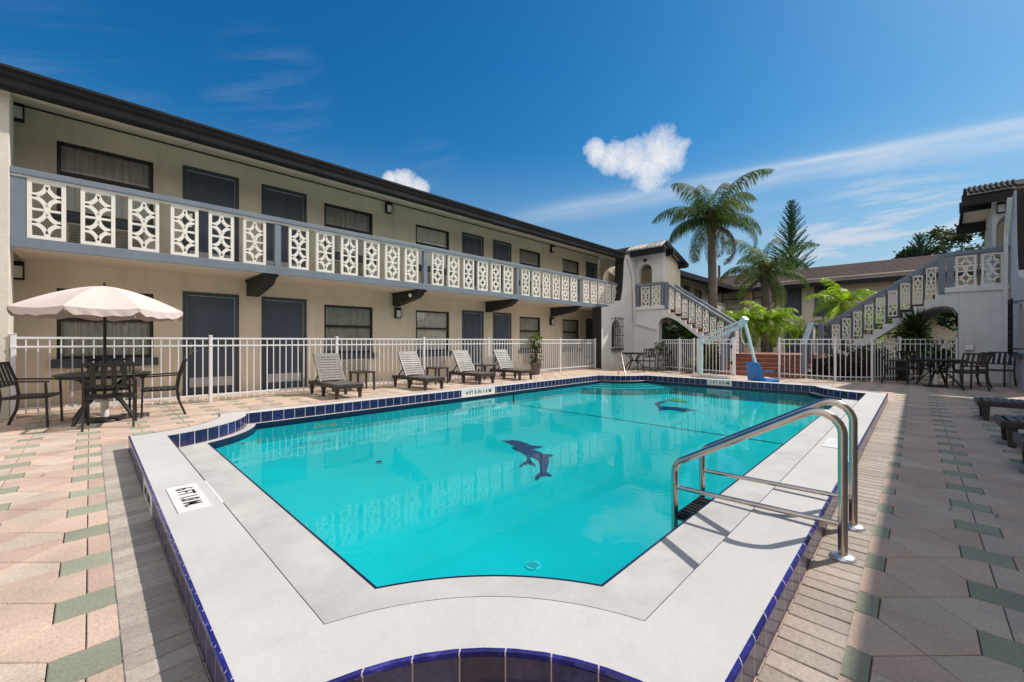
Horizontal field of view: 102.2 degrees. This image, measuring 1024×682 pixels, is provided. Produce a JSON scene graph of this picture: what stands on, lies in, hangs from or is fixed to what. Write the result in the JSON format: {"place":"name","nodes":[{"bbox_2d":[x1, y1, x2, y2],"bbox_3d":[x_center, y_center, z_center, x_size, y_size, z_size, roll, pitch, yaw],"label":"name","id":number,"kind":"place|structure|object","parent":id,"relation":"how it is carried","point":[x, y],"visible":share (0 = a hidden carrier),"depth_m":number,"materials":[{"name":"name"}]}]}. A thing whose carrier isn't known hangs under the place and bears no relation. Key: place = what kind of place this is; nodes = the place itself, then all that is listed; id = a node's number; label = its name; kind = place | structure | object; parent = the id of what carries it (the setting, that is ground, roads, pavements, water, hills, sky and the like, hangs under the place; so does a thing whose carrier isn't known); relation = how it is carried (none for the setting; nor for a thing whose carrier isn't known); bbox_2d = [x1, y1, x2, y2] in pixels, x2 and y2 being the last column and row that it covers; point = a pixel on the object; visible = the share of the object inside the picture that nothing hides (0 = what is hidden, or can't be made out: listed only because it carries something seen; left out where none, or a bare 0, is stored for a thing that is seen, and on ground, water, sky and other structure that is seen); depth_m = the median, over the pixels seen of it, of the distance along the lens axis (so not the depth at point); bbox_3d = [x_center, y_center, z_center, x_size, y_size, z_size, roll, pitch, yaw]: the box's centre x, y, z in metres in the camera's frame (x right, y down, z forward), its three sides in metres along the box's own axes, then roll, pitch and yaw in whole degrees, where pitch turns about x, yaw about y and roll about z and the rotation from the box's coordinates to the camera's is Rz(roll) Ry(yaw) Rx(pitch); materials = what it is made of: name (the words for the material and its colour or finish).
{"place":"outdoors","nodes":[
{"label":"outdoors","id":0,"kind":"place"},
{"bbox_2d":[0,361,1017,681],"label":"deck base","id":1,"kind":"object","parent":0,"point":[662,361],"visible":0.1,"depth_m":2.18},
{"bbox_2d":[0,62,627,419],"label":"motel building","id":2,"kind":"structure","parent":1,"relation":"on","point":[206,230],"depth_m":9.44,"materials":[{"name":"beige paint"}]},
{"bbox_2d":[51,141,154,232],"bbox_3d":[-8.087,-3.015,8.271,0.370,1.510,1.510,0,0,44],"label":"window","id":3,"kind":"structure","parent":2,"relation":"in","point":[74,161],"depth_m":8.20,"materials":[{"name":"black glass"}]},
{"bbox_2d":[51,288,157,367],"bbox_3d":[-8.087,-0.255,8.271,0.370,1.510,1.510,0,0,44],"label":"window","id":4,"kind":"structure","parent":2,"relation":"in","point":[72,326],"depth_m":8.17,"materials":[{"name":"black glass"}]},
{"bbox_2d":[183,291,238,395],"bbox_3d":[-6.864,0.055,9.438,0.146,2.290,1.050,0,0,44],"label":"door","id":5,"kind":"structure","parent":2,"relation":"in","point":[204,314],"depth_m":9.42,"materials":[{"name":"paint"}]},
{"bbox_2d":[183,165,238,261],"bbox_3d":[-6.864,-2.735,9.438,0.146,2.230,1.050,0,0,44],"label":"door","id":6,"kind":"structure","parent":2,"relation":"in","point":[199,185],"depth_m":9.40,"materials":[{"name":"paint"}]},
{"bbox_2d":[261,296,306,389],"bbox_3d":[-5.801,0.055,10.525,0.146,2.290,1.050,0,0,44],"label":"door","id":7,"kind":"structure","parent":2,"relation":"in","point":[280,317],"depth_m":10.50,"materials":[{"name":"paint"}]},
{"bbox_2d":[261,184,306,267],"bbox_3d":[-5.801,-2.735,10.525,0.146,2.230,1.050,0,0,44],"label":"door","id":8,"kind":"structure","parent":2,"relation":"in","point":[275,201],"depth_m":10.50,"materials":[{"name":"paint"}]},
{"bbox_2d":[322,305,374,358],"bbox_3d":[-4.616,-0.245,11.709,0.216,1.490,1.540,0,0,44],"label":"window","id":9,"kind":"structure","parent":2,"relation":"in","point":[341,321],"depth_m":11.74,"materials":[{"name":"glass"}]},
{"bbox_2d":[322,203,375,263],"bbox_3d":[-4.616,-3.005,11.708,0.216,1.490,1.540,0,0,44],"label":"window","id":10,"kind":"structure","parent":2,"relation":"in","point":[337,217],"depth_m":11.70,"materials":[{"name":"black glass"}]},
{"bbox_2d":[414,224,451,274],"bbox_3d":[-2.640,-3.005,13.728,0.216,1.490,1.470,0,0,44],"label":"window","id":11,"kind":"structure","parent":2,"relation":"in","point":[425,236],"depth_m":13.77,"materials":[{"name":"black glass"}]},
{"bbox_2d":[416,310,451,356],"bbox_3d":[-2.640,-0.245,13.728,0.216,1.490,1.470,0,0,44],"label":"window","id":12,"kind":"structure","parent":2,"relation":"in","point":[429,324],"depth_m":13.81,"materials":[{"name":"black glass"}]},
{"bbox_2d":[462,310,483,371],"bbox_3d":[-1.447,0.055,14.974,0.146,2.290,1.020,0,0,44],"label":"door","id":13,"kind":"structure","parent":2,"relation":"in","point":[472,321],"depth_m":15.04,"materials":[{"name":"paint"}]},
{"bbox_2d":[462,232,483,289],"bbox_3d":[-1.447,-2.735,14.974,0.146,2.230,1.020,0,0,44],"label":"door","id":14,"kind":"structure","parent":2,"relation":"in","point":[472,244],"depth_m":15.04,"materials":[{"name":"paint"}]},
{"bbox_2d":[493,312,510,371],"bbox_3d":[-0.415,0.055,16.028,0.146,2.290,0.990,0,0,44],"label":"door","id":15,"kind":"structure","parent":2,"relation":"in","point":[501,321],"depth_m":16.04,"materials":[{"name":"paint"}]},
{"bbox_2d":[493,239,510,292],"bbox_3d":[-0.415,-2.735,16.028,0.146,2.230,0.990,0,0,44],"label":"door","id":16,"kind":"structure","parent":2,"relation":"in","point":[501,250],"depth_m":16.04,"materials":[{"name":"paint"}]},
{"bbox_2d":[518,317,541,352],"bbox_3d":[0.731,-0.245,17.173,0.217,1.490,1.430,0,0,44],"label":"window","id":17,"kind":"structure","parent":2,"relation":"in","point":[528,325],"depth_m":17.19,"materials":[{"name":"glass"}]},
{"bbox_2d":[519,249,541,287],"bbox_3d":[0.733,-3.005,17.171,0.212,1.490,1.430,0,0,44],"label":"window","id":18,"kind":"structure","parent":2,"relation":"in","point":[529,258],"depth_m":17.30,"materials":[{"name":"black glass"}]},
{"bbox_2d":[563,259,577,292],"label":"window","id":19,"kind":"structure","parent":2,"relation":"in","point":[569,266],"depth_m":19.31,"materials":[{"name":"glass"}]},
{"bbox_2d":[562,319,579,351],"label":"window","id":20,"kind":"structure","parent":2,"relation":"in","point":[570,327],"depth_m":19.31,"materials":[{"name":"glass"}]},
{"bbox_2d":[586,319,592,365],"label":"door","id":21,"kind":"structure","parent":2,"relation":"in","point":[589,322],"depth_m":20.33,"materials":[{"name":"paint"}]},
{"bbox_2d":[586,262,596,302],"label":"door","id":22,"kind":"structure","parent":2,"relation":"in","point":[591,268],"depth_m":20.42,"materials":[{"name":"paint"}]},
{"bbox_2d":[945,179,1023,388],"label":"stair tower","id":23,"kind":"structure","parent":1,"relation":"on","point":[991,314],"depth_m":11.96,"materials":[{"name":"white paint"}]},
{"bbox_2d":[818,254,957,356],"bbox_3d":[12.615,-0.864,14.057,3.429,3.628,1.250,0,0,44],"label":"outdoor staircase","id":24,"kind":"structure","parent":23,"relation":"attached to","point":[942,299],"depth_m":13.56,"materials":[{"name":"white paint"}]},
{"bbox_2d":[964,345,973,349],"bbox_3d":[13.521,0.200,12.230,0.180,0.140,0.096,0,0,44],"label":"outlet box","id":25,"kind":"object","parent":23,"relation":"attached to","point":[968,347],"visible":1,"depth_m":12.21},
{"bbox_2d":[0,366,1023,681],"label":"pool deck","id":26,"kind":"structure","parent":0,"point":[934,620],"depth_m":2.52,"materials":[{"name":"concrete"}]},
{"bbox_2d":[0,361,63,426],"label":"patio chair","id":27,"kind":"object","parent":26,"relation":"on","point":[46,395],"visible":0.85,"depth_m":5.80,"materials":[{"name":"brown metal"}]},
{"bbox_2d":[51,371,151,426],"bbox_3d":[-6.156,0.846,6.248,1.080,0.723,1.080,0,0,44],"label":"patio table","id":28,"kind":"object","parent":26,"relation":"on","point":[77,378],"visible":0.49,"depth_m":6.06,"materials":[{"name":"brown metal"}]},
{"bbox_2d":[84,399,125,422],"bbox_3d":[-6.156,1.038,6.248,0.480,0.325,0.480,0,0,44],"label":"umbrella base","id":29,"kind":"object","parent":26,"relation":"on","point":[104,417],"visible":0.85,"depth_m":6.21,"materials":[{"name":"grey metal"}]},
{"bbox_2d":[7,282,182,393],"bbox_3d":[-6.159,0.005,6.248,1.822,1.790,1.821,0,0,44],"label":"patio umbrella","id":30,"kind":"object","parent":29,"relation":"on","point":[104,302],"visible":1,"depth_m":5.81,"materials":[{"name":"beige fabric"}]},
{"bbox_2d":[84,358,130,418],"bbox_3d":[-6.602,0.749,6.771,0.536,0.913,0.580,0,0,-43],"label":"patio chair","id":31,"kind":"object","parent":26,"relation":"on","point":[128,388],"visible":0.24,"depth_m":6.78,"materials":[{"name":"brown metal"}]},
{"bbox_2d":[81,362,136,431],"bbox_3d":[-5.656,0.749,5.824,0.536,0.913,0.580,0,0,-40],"label":"patio chair","id":32,"kind":"object","parent":26,"relation":"on","point":[88,397],"visible":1,"depth_m":5.69,"materials":[{"name":"brown metal"}]},
{"bbox_2d":[140,358,186,417],"bbox_3d":[-5.711,0.749,6.785,0.580,0.913,0.536,0,0,-41],"label":"patio chair","id":33,"kind":"object","parent":26,"relation":"on","point":[178,374],"visible":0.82,"depth_m":6.70,"materials":[{"name":"brown metal"}]},
{"bbox_2d":[10,333,595,418],"bbox_3d":[-2.041,0.542,12.141,0.068,1.315,16.208,0,0,44],"label":"pool fence","id":34,"kind":"object","parent":26,"relation":"on","point":[13,349],"visible":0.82,"depth_m":8.81,"materials":[{"name":"metal"}]},
{"bbox_2d":[309,353,363,399],"bbox_3d":[-3.903,0.740,9.122,1.540,0.920,0.580,0,0,44],"label":"chaise lounge","id":35,"kind":"object","parent":26,"relation":"on","point":[333,382],"visible":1,"depth_m":9.23,"materials":[{"name":"grey plastic"}]},
{"bbox_2d":[349,370,375,391],"bbox_3d":[-3.659,0.968,10.101,0.470,0.464,0.470,0,0,44],"label":"side table","id":36,"kind":"object","parent":26,"relation":"on","point":[358,373],"visible":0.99,"depth_m":10.08,"materials":[{"name":"brown plastic"}]},
{"bbox_2d":[392,351,444,390],"bbox_3d":[-2.428,0.740,10.659,1.540,0.920,0.580,0,0,43],"label":"chaise lounge","id":37,"kind":"object","parent":26,"relation":"on","point":[409,376],"visible":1,"depth_m":10.74,"materials":[{"name":"brown plastic"}]},
{"bbox_2d":[426,366,448,384],"bbox_3d":[-2.106,0.968,11.659,0.470,0.464,0.470,0,0,44],"label":"side table","id":38,"kind":"object","parent":26,"relation":"on","point":[435,369],"visible":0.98,"depth_m":11.61,"materials":[{"name":"brown plastic"}]},
{"bbox_2d":[448,350,495,384],"bbox_3d":[-1.205,0.740,12.037,1.540,0.920,0.580,0,0,44],"label":"chaise lounge","id":39,"kind":"object","parent":26,"relation":"on","point":[466,367],"visible":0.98,"depth_m":12.13,"materials":[{"name":"brown plastic"}]},
{"bbox_2d":[474,364,494,379],"bbox_3d":[-0.847,0.968,12.889,0.470,0.464,0.470,0,0,44],"label":"side table","id":40,"kind":"object","parent":26,"relation":"on","point":[484,368],"visible":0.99,"depth_m":12.88,"materials":[{"name":"brown plastic"}]},
{"bbox_2d":[101,401,901,681],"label":"brick border","id":41,"kind":"object","parent":26,"relation":"on","point":[136,548],"visible":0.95,"depth_m":1.95,"materials":[{"name":"concrete"}]},
{"bbox_2d":[671,407,856,563],"bbox_3d":[1.501,1.089,2.589,1.020,1.421,0.124,0,0,44],"label":"pool handrail","id":42,"kind":"object","parent":41,"relation":"on","point":[841,554],"visible":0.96,"depth_m":2.40,"materials":[{"name":"silver metal"}]},
{"bbox_2d":[678,496,710,520],"bbox_3d":[1.365,1.252,3.086,0.105,0.047,0.460,0,0,44],"label":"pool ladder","id":43,"kind":"object","parent":42,"relation":"attached to","point":[690,509],"visible":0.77,"depth_m":3.05,"materials":[{"name":"black paint"}]},
{"bbox_2d":[699,398,865,531],"bbox_3d":[1.865,1.089,2.960,1.020,1.421,0.124,0,0,44],"label":"pool handrail","id":44,"kind":"object","parent":41,"relation":"on","point":[853,524],"visible":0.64,"depth_m":2.70,"materials":[{"name":"silver metal"}]},
{"bbox_2d":[128,374,887,681],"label":"swimming pool","id":45,"kind":"structure","parent":26,"relation":"in","point":[517,532],"depth_m":3.55,"materials":[{"name":"tile"}]},
{"bbox_2d":[618,352,625,374],"bbox_3d":[3.679,0.948,13.692,0.062,1.141,1.959,0,0,6],"label":"pool handrail","id":46,"kind":"object","parent":45,"relation":"on","point":[622,363],"visible":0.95,"depth_m":13.97,"materials":[{"name":"silver metal"}]},
{"bbox_2d":[490,349,533,380],"bbox_3d":[-0.058,0.740,13.237,0.580,0.920,1.540,0,0,-44],"label":"chaise lounge","id":47,"kind":"object","parent":26,"relation":"on","point":[502,364],"visible":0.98,"depth_m":13.32,"materials":[{"name":"brown plastic"}]},
{"bbox_2d":[529,332,543,374],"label":"potted plant","id":48,"kind":"object","parent":26,"relation":"on","point":[535,365],"visible":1,"depth_m":14.64,"materials":[{"name":"green plant"}]},
{"bbox_2d":[621,352,645,369],"bbox_3d":[5.116,0.846,17.310,1.080,0.723,1.080,0,0,33],"label":"patio table","id":49,"kind":"object","parent":26,"relation":"on","point":[630,353],"visible":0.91,"depth_m":17.28,"materials":[{"name":"brown metal"}]},
{"bbox_2d":[593,240,688,368],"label":"stair tower","id":50,"kind":"structure","parent":26,"relation":"on","point":[627,320],"depth_m":19.30,"materials":[{"name":"white paint"}]},
{"bbox_2d":[659,282,743,354],"bbox_3d":[8.385,-0.864,18.197,3.429,3.628,1.250,0,0,44],"label":"outdoor staircase","id":51,"kind":"structure","parent":50,"relation":"attached to","point":[681,316],"depth_m":18.11,"materials":[{"name":"white paint"}]},
{"bbox_2d":[637,349,656,371],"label":"patio chair","id":52,"kind":"object","parent":26,"relation":"on","point":[643,360],"visible":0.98,"depth_m":15.94,"materials":[{"name":"brown metal"}]},
{"bbox_2d":[657,348,672,370],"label":"patio chair","id":53,"kind":"object","parent":26,"relation":"on","point":[658,359],"visible":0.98,"depth_m":16.67,"materials":[{"name":"brown metal"}]},
{"bbox_2d":[655,338,694,372],"bbox_3d":[6.564,0.542,16.660,0.194,1.315,2.297,0,0,-19],"label":"pool fence","id":54,"kind":"object","parent":26,"relation":"on","point":[680,343],"visible":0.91,"depth_m":16.35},
{"bbox_2d":[697,337,735,375],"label":"pool gate","id":55,"kind":"structure","parent":26,"relation":"on","point":[732,343],"depth_m":14.40,"materials":[{"name":"white metal"}]},
{"bbox_2d":[691,316,778,381],"bbox_3d":[6.769,0.240,12.903,0.785,1.940,2.814,0,0,-20],"label":"pool lift","id":56,"kind":"object","parent":26,"relation":"on","point":[754,371],"visible":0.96,"depth_m":12.30,"materials":[{"name":"white plastic"}]},
{"bbox_2d":[667,322,908,380],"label":"entrance steps","id":57,"kind":"structure","parent":26,"relation":"on","point":[766,361],"depth_m":14.12,"materials":[{"name":"red brick"}]},
{"bbox_2d":[778,337,957,381],"bbox_3d":[10.933,0.542,12.451,4.852,1.315,1.145,0,0,13],"label":"pool fence","id":58,"kind":"object","parent":26,"relation":"on","point":[861,344],"visible":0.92,"depth_m":12.43,"materials":[{"name":"metal"}]},
{"bbox_2d":[880,351,908,384],"bbox_3d":[10.795,0.749,11.681,0.580,0.913,0.536,0,0,42],"label":"patio chair","id":59,"kind":"object","parent":26,"relation":"on","point":[891,368],"visible":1,"depth_m":11.61,"materials":[{"name":"brown metal"}]},
{"bbox_2d":[896,351,931,383],"bbox_3d":[11.515,0.749,11.861,0.536,0.913,0.580,0,0,18],"label":"patio chair","id":60,"kind":"object","parent":26,"relation":"on","point":[910,356],"visible":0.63,"depth_m":12.05,"materials":[{"name":"brown metal"}]},
{"bbox_2d":[923,374,944,387],"bbox_3d":[11.133,1.038,10.862,0.480,0.325,0.480,0,0,44],"label":"umbrella base","id":61,"kind":"object","parent":26,"relation":"on","point":[935,380],"visible":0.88,"depth_m":10.82,"materials":[{"name":"grey metal"}]},
{"bbox_2d":[910,358,965,387],"bbox_3d":[11.302,0.846,10.977,1.080,0.723,1.080,0,0,21],"label":"patio table","id":62,"kind":"object","parent":26,"relation":"on","point":[930,361],"visible":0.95,"depth_m":10.85,"materials":[{"name":"brown metal"}]},
{"bbox_2d":[945,353,990,390],"bbox_3d":[11.217,0.749,10.179,0.536,0.913,0.580,0,0,14],"label":"patio chair","id":63,"kind":"object","parent":26,"relation":"on","point":[971,371],"visible":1,"depth_m":9.99,"materials":[{"name":"brown metal"}]},
{"bbox_2d":[952,352,993,388],"bbox_3d":[11.971,0.749,10.756,0.580,0.913,0.536,0,0,28],"label":"patio chair","id":64,"kind":"object","parent":26,"relation":"on","point":[976,370],"visible":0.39,"depth_m":10.65,"materials":[{"name":"brown metal"}]},
{"bbox_2d":[977,352,1016,386],"bbox_3d":[12.974,0.749,11.062,0.580,0.913,0.536,0,0,-18],"label":"patio chair","id":65,"kind":"object","parent":26,"relation":"on","point":[1004,363],"visible":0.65,"depth_m":11.00,"materials":[{"name":"brown metal"}]},
{"bbox_2d":[974,397,1023,420],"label":"chaise lounge","id":66,"kind":"object","parent":26,"relation":"on","point":[984,404],"visible":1,"depth_m":6.22,"materials":[{"name":"brown plastic"}]},
{"bbox_2d":[994,414,1023,447],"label":"chaise lounge","id":67,"kind":"object","parent":26,"relation":"on","point":[1008,425],"visible":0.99,"depth_m":4.67,"materials":[{"name":"brown plastic"}]},
{"bbox_2d":[1012,432,1023,463],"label":"chaise lounge","id":68,"kind":"object","parent":26,"relation":"on","point":[1017,438],"visible":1,"depth_m":3.94,"materials":[{"name":"brown plastic"}]},
{"bbox_2d":[0,0,1023,277],"label":"sky","id":69,"kind":"structure","parent":0,"point":[580,119],"materials":[{"name":"blue"}]},
{"bbox_2d":[603,266,735,359],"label":"motel building","id":70,"kind":"structure","parent":0,"point":[695,285],"depth_m":28.68,"materials":[{"name":"beige paint"}]},
{"bbox_2d":[662,324,667,358],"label":"door","id":71,"kind":"structure","parent":70,"relation":"in","point":[662,324],"depth_m":26.30,"materials":[{"name":"paint"}]},
{"bbox_2d":[684,285,689,296],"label":"door","id":72,"kind":"structure","parent":70,"relation":"in","point":[687,288],"depth_m":29.02,"materials":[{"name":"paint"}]},
{"bbox_2d":[694,289,700,298],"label":"window","id":73,"kind":"structure","parent":70,"relation":"in","point":[697,293],"depth_m":30.54,"materials":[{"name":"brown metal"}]},
{"bbox_2d":[631,362,954,381],"bbox_3d":[14.285,1.200,19.530,12.900,0.001,18.100,0,0,44],"label":"planting bed","id":74,"kind":"object","parent":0,"point":[813,377],"visible":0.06,"depth_m":15.26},
{"bbox_2d":[650,340,682,366],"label":"shrub","id":75,"kind":"object","parent":74,"relation":"on","point":[659,345],"visible":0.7,"depth_m":17.44,"materials":[{"name":"green plant"}]},
{"bbox_2d":[662,317,692,353],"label":"shrub","id":76,"kind":"object","parent":74,"relation":"on","point":[664,332],"visible":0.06,"depth_m":20.86,"materials":[{"name":"green plant"}]},
{"bbox_2d":[662,318,712,365],"bbox_3d":[8.501,0.011,19.934,3.386,2.448,3.440,0,0,44],"label":"palm shrub","id":77,"kind":"object","parent":74,"relation":"on","point":[678,331],"visible":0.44,"depth_m":19.61,"materials":[{"name":"green plant"}]},
{"bbox_2d":[682,356,713,369],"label":"shrub","id":78,"kind":"object","parent":74,"relation":"on","point":[706,365],"visible":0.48,"depth_m":15.95,"materials":[{"name":"green plant"}]},
{"bbox_2d":[686,335,720,353],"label":"palm shrub","id":79,"kind":"object","parent":74,"relation":"on","point":[696,346],"visible":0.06,"depth_m":18.92,"materials":[{"name":"green plant"}]},
{"bbox_2d":[695,342,718,354],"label":"shrub","id":80,"kind":"object","parent":74,"relation":"on","point":[704,350],"visible":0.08,"depth_m":17.97,"materials":[{"name":"green plant"}]},
{"bbox_2d":[652,169,773,319],"bbox_3d":[10.543,-3.698,21.560,5.309,9.813,5.493,0,0,-29],"label":"palm tree","id":81,"kind":"object","parent":74,"relation":"on","point":[713,215],"visible":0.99,"depth_m":21.06,"materials":[{"name":"plant"}]},
{"bbox_2d":[706,341,720,371],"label":"shrub","id":82,"kind":"object","parent":74,"relation":"on","point":[714,354],"visible":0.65,"depth_m":15.83,"materials":[{"name":"green plant"}]},
{"bbox_2d":[699,314,745,337],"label":"palm shrub","id":83,"kind":"object","parent":74,"relation":"on","point":[734,317],"visible":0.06,"depth_m":19.80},
{"bbox_2d":[715,307,775,351],"bbox_3d":[11.467,-0.267,20.518,2.782,2.935,2.794,0,0,44],"label":"palm shrub","id":84,"kind":"object","parent":74,"relation":"on","point":[745,311],"visible":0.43,"depth_m":20.02,"materials":[{"name":"plant"}]},
{"bbox_2d":[720,238,819,352],"bbox_3d":[14.479,-2.469,23.931,4.788,7.381,4.876,0,0,9],"label":"palm tree","id":85,"kind":"object","parent":74,"relation":"on","point":[764,270],"visible":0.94,"depth_m":23.43,"materials":[{"name":"plant"}]},
{"bbox_2d":[739,301,802,352],"bbox_3d":[12.720,-0.402,20.391,2.641,3.204,3.132,0,0,44],"label":"palm shrub","id":86,"kind":"object","parent":74,"relation":"on","point":[776,315],"visible":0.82,"depth_m":19.93,"materials":[{"name":"plant"}]},
{"bbox_2d":[778,315,826,352],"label":"palm shrub","id":87,"kind":"object","parent":74,"relation":"on","point":[801,330],"visible":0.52,"depth_m":20.39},
{"bbox_2d":[815,338,854,377],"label":"shrub","id":88,"kind":"object","parent":74,"relation":"on","point":[829,363],"visible":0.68,"depth_m":13.43,"materials":[{"name":"green plant"}]},
{"bbox_2d":[803,278,883,347],"bbox_3d":[15.819,-0.904,19.804,3.112,4.208,3.004,0,0,44],"label":"palm shrub","id":89,"kind":"object","parent":74,"relation":"on","point":[839,294],"visible":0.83,"depth_m":19.78,"materials":[{"name":"plant"}]},
{"bbox_2d":[830,345,873,378],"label":"shrub","id":90,"kind":"object","parent":74,"relation":"on","point":[853,360],"visible":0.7,"depth_m":12.88,"materials":[{"name":"green plant"}]},
{"bbox_2d":[851,345,890,359],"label":"shrub","id":91,"kind":"object","parent":74,"relation":"on","point":[874,352],"visible":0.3,"depth_m":13.14,"materials":[{"name":"green plant"}]},
{"bbox_2d":[846,305,908,348],"bbox_3d":[15.792,-0.223,18.215,2.206,2.845,2.072,0,0,9],"label":"palm shrub","id":92,"kind":"object","parent":74,"relation":"on","point":[878,326],"visible":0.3,"depth_m":17.99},
{"bbox_2d":[885,304,944,379],"bbox_3d":[12.637,-0.021,12.909,1.866,2.446,1.849,0,0,44],"label":"yucca plant","id":93,"kind":"object","parent":74,"relation":"on","point":[914,323],"visible":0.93,"depth_m":12.83,"materials":[{"name":"green plant"}]},
{"bbox_2d":[875,310,957,374],"bbox_3d":[14.339,0.105,14.482,1.771,2.327,2.447,0,0,10],"label":"shrub","id":94,"kind":"object","parent":74,"relation":"on","point":[946,320],"visible":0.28,"depth_m":14.08,"materials":[{"name":"green plant"}]},
{"bbox_2d":[896,332,954,377],"bbox_3d":[13.365,0.426,13.473,1.453,1.584,1.570,0,0,22],"label":"shrub","id":95,"kind":"object","parent":74,"relation":"on","point":[940,354],"visible":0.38,"depth_m":13.00,"materials":[{"name":"green plant"}]},
{"bbox_2d":[707,253,984,358],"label":"motel building","id":96,"kind":"structure","parent":0,"point":[878,276],"depth_m":27.13,"materials":[{"name":"beige paint"}]},
{"bbox_2d":[722,291,742,309],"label":"window","id":97,"kind":"structure","parent":96,"relation":"in","point":[727,298],"depth_m":31.40,"materials":[{"name":"glass"}]},
{"bbox_2d":[753,329,775,346],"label":"window","id":98,"kind":"structure","parent":96,"relation":"in","point":[759,340],"depth_m":30.08,"materials":[{"name":"glass"}]},
{"bbox_2d":[753,290,775,308],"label":"window","id":99,"kind":"structure","parent":96,"relation":"in","point":[756,294],"depth_m":30.16,"materials":[{"name":"glass"}]},
{"bbox_2d":[785,326,801,352],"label":"door","id":100,"kind":"structure","parent":96,"relation":"in","point":[794,348],"depth_m":28.63,"materials":[{"name":"paint"}]},
{"bbox_2d":[785,288,801,317],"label":"door","id":101,"kind":"structure","parent":96,"relation":"in","point":[794,296],"depth_m":28.55,"materials":[{"name":"paint"}]},
{"bbox_2d":[814,286,832,316],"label":"door","id":102,"kind":"structure","parent":96,"relation":"in","point":[816,289],"depth_m":27.53,"materials":[{"name":"paint"}]},
{"bbox_2d":[815,325,832,355],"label":"door","id":103,"kind":"structure","parent":96,"relation":"in","point":[826,329],"depth_m":27.31,"materials":[{"name":"paint"}]},
{"label":"ground","id":104,"kind":"structure","parent":0,"visible":0},
{"bbox_2d":[768,199,821,269],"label":"norfolk pine","id":105,"kind":"object","parent":104,"relation":"on","point":[791,232],"visible":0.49,"depth_m":45.64,"materials":[{"name":"green plant"}]},
{"bbox_2d":[900,232,938,257],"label":"norfolk pine","id":106,"kind":"object","parent":104,"relation":"on","point":[920,242],"visible":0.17,"depth_m":43.75,"materials":[{"name":"green plant"}]},
{"bbox_2d":[892,224,984,258],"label":"broadleaf tree","id":107,"kind":"object","parent":104,"relation":"on","point":[951,239],"visible":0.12,"depth_m":44.21,"materials":[{"name":"green plant"}]}
]}

